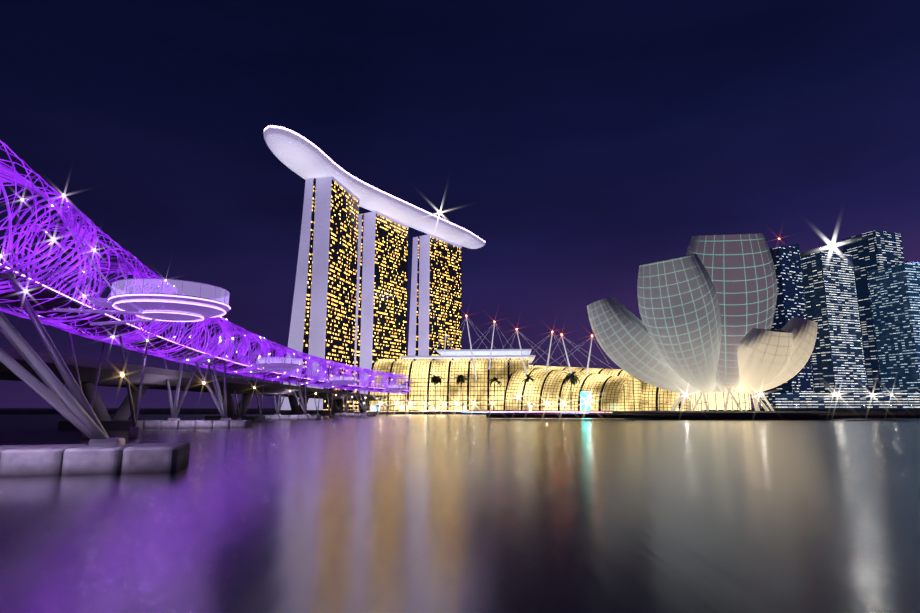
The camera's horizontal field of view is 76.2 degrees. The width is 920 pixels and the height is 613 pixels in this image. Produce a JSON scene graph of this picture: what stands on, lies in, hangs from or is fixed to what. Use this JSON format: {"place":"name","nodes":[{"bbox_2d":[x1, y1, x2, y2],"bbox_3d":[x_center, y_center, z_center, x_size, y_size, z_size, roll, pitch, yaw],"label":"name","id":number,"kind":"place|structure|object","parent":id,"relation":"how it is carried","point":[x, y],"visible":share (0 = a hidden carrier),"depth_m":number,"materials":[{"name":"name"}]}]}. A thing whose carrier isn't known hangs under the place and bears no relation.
{"place":"outdoors","nodes":[
{"label":"outdoors","id":0,"kind":"place"},
{"bbox_2d":[68,329,388,438],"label":"bridge support columns","id":1,"kind":"structure","parent":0,"point":[134,431],"depth_m":72.46,"materials":[{"name":"grey metal"}]},
{"bbox_2d":[264,125,484,248],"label":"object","id":2,"kind":"structure","parent":0,"point":[300,155],"depth_m":529.39,"materials":[{"name":"white"}]},
{"bbox_2d":[0,408,919,612],"bbox_3d":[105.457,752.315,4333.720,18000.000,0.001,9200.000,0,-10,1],"label":"bay water","id":3,"kind":"structure","parent":0,"point":[431,513],"depth_m":19.69,"materials":[{"name":"black liquid"}]},
{"bbox_2d":[0,273,189,476],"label":"bridge pier","id":4,"kind":"structure","parent":3,"relation":"in","point":[101,452],"depth_m":33.99,"materials":[{"name":"concrete"}]},
{"bbox_2d":[0,347,386,428],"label":"road bridge","id":5,"kind":"structure","parent":3,"relation":"in","point":[111,374],"depth_m":110.19,"materials":[{"name":"grey concrete"}]},
{"bbox_2d":[143,357,251,428],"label":"bridge pier","id":6,"kind":"structure","parent":3,"relation":"in","point":[174,421],"depth_m":107.89,"materials":[{"name":"concrete"}]},
{"bbox_2d":[0,140,411,393],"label":"helix bridge lattice","id":7,"kind":"object","parent":3,"relation":"in","point":[77,230],"visible":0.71,"depth_m":63.95,"materials":[{"name":"purple metal"}]},
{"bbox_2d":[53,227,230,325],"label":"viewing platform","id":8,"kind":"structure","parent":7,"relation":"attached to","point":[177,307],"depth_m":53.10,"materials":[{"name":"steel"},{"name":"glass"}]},
{"bbox_2d":[0,245,408,391],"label":"bridge deck","id":9,"kind":"structure","parent":7,"relation":"on","point":[46,294],"depth_m":61.94,"materials":[{"name":"purple metal"}]},
{"bbox_2d":[237,339,302,372],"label":"viewing platform","id":10,"kind":"structure","parent":7,"relation":"attached to","point":[269,366],"depth_m":132.88,"materials":[{"name":"silver metal"}]},
{"bbox_2d":[317,366,356,385],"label":"viewing platform","id":11,"kind":"structure","parent":7,"relation":"attached to","point":[347,381],"depth_m":213.70,"materials":[{"name":"silver metal"}]},
{"bbox_2d":[379,379,407,391],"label":"viewing platform","id":12,"kind":"structure","parent":7,"relation":"attached to","point":[392,388],"depth_m":296.17,"materials":[{"name":"silver metal"}]},
{"bbox_2d":[261,379,320,419],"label":"bridge pier","id":13,"kind":"structure","parent":3,"relation":"in","point":[278,416],"depth_m":185.70,"materials":[{"name":"concrete"}]},
{"bbox_2d":[335,387,375,415],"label":"bridge pier","id":14,"kind":"structure","parent":3,"relation":"in","point":[346,413],"depth_m":264.62,"materials":[{"name":"concrete"}]},
{"bbox_2d":[419,410,603,412],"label":"promenade lights","id":15,"kind":"object","parent":3,"relation":"on","point":[484,412],"visible":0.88,"depth_m":309.94},
{"bbox_2d":[486,402,919,419],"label":"boardwalk","id":16,"kind":"structure","parent":3,"relation":"on","point":[656,416],"depth_m":180.75,"materials":[{"name":"grey"}]},
{"bbox_2d":[517,394,893,414],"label":"street lamps","id":17,"kind":"object","parent":16,"relation":"on","point":[760,403],"visible":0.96,"depth_m":193.13,"materials":[{"name":"grey"}]},
{"bbox_2d":[623,411,831,419],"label":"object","id":18,"kind":"object","parent":3,"relation":"on","point":[737,412],"visible":0.48,"depth_m":183.72,"materials":[{"name":"grey"}]},
{"bbox_2d":[587,233,816,410],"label":"lotus-shaped museum","id":19,"kind":"structure","parent":18,"relation":"on","point":[702,332],"depth_m":195.67,"materials":[{"name":"white"}]},
{"bbox_2d":[0,409,919,414],"bbox_3d":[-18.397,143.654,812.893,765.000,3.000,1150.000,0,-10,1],"label":"distant shoreline","id":20,"kind":"structure","parent":0,"point":[273,411],"depth_m":344.97,"materials":[{"name":"grey"}]},
{"bbox_2d":[280,176,359,409],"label":"hotel tower","id":21,"kind":"structure","parent":20,"relation":"on","point":[323,320],"depth_m":487.94,"materials":[{"name":"black glass"}]},
{"bbox_2d":[353,211,408,409],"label":"hotel tower","id":22,"kind":"structure","parent":20,"relation":"on","point":[381,302],"depth_m":579.09,"materials":[{"name":"black glass"}]},
{"bbox_2d":[408,234,461,355],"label":"hotel tower","id":23,"kind":"structure","parent":20,"relation":"on","point":[435,308],"depth_m":657.50,"materials":[{"name":"black glass"}]},
{"bbox_2d":[353,405,611,412],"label":"shopfronts","id":24,"kind":"object","parent":20,"relation":"on","point":[373,408],"visible":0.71,"depth_m":345.16,"materials":[{"name":"grey"}]},
{"bbox_2d":[380,402,587,410],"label":"street lamps","id":25,"kind":"object","parent":20,"relation":"on","point":[473,403],"visible":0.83,"depth_m":341.47,"materials":[{"name":"white"}]},
{"bbox_2d":[395,371,580,410],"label":"palm trees","id":26,"kind":"object","parent":20,"relation":"on","point":[461,379],"visible":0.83,"depth_m":339.27,"materials":[{"name":"green plant"}]},
{"bbox_2d":[367,349,700,410],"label":"shopping mall","id":27,"kind":"structure","parent":20,"relation":"on","point":[620,389],"depth_m":346.31,"materials":[{"name":"yellow glass"}]},
{"bbox_2d":[431,315,615,379],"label":"masts and cables","id":28,"kind":"object","parent":27,"relation":"on","point":[523,363],"visible":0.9,"depth_m":346.25,"materials":[{"name":"white metal"}]},
{"bbox_2d":[581,392,590,409],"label":"illuminated screen","id":29,"kind":"object","parent":20,"relation":"on","point":[585,399],"visible":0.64,"depth_m":290.41,"materials":[{"name":"teal glass"}]},
{"bbox_2d":[800,244,867,392],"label":"skyscraper","id":30,"kind":"structure","parent":0,"point":[832,312],"depth_m":898.31,"materials":[{"name":"blue glass"}]},
{"bbox_2d":[752,408,919,409],"bbox_3d":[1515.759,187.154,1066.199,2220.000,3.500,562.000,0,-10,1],"label":"cbd ground","id":31,"kind":"structure","parent":0,"point":[859,409],"depth_m":815.55,"materials":[{"name":"grey concrete"}]},
{"bbox_2d":[758,238,813,407],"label":"skyscraper","id":32,"kind":"structure","parent":31,"relation":"on","point":[790,302],"depth_m":866.05,"materials":[{"name":"blue glass"}]},
{"bbox_2d":[759,393,919,408],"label":"waterfront building","id":33,"kind":"structure","parent":31,"relation":"on","point":[861,400],"depth_m":828.12,"materials":[{"name":"blue"}]},
{"bbox_2d":[867,261,919,392],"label":"skyscraper","id":34,"kind":"structure","parent":31,"relation":"on","point":[895,295],"depth_m":901.06,"materials":[{"name":"blue glass"}]},
{"bbox_2d":[842,230,903,392],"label":"skyscraper","id":35,"kind":"structure","parent":0,"point":[872,250],"depth_m":1006.00,"materials":[{"name":"blue glass"}]}
]}

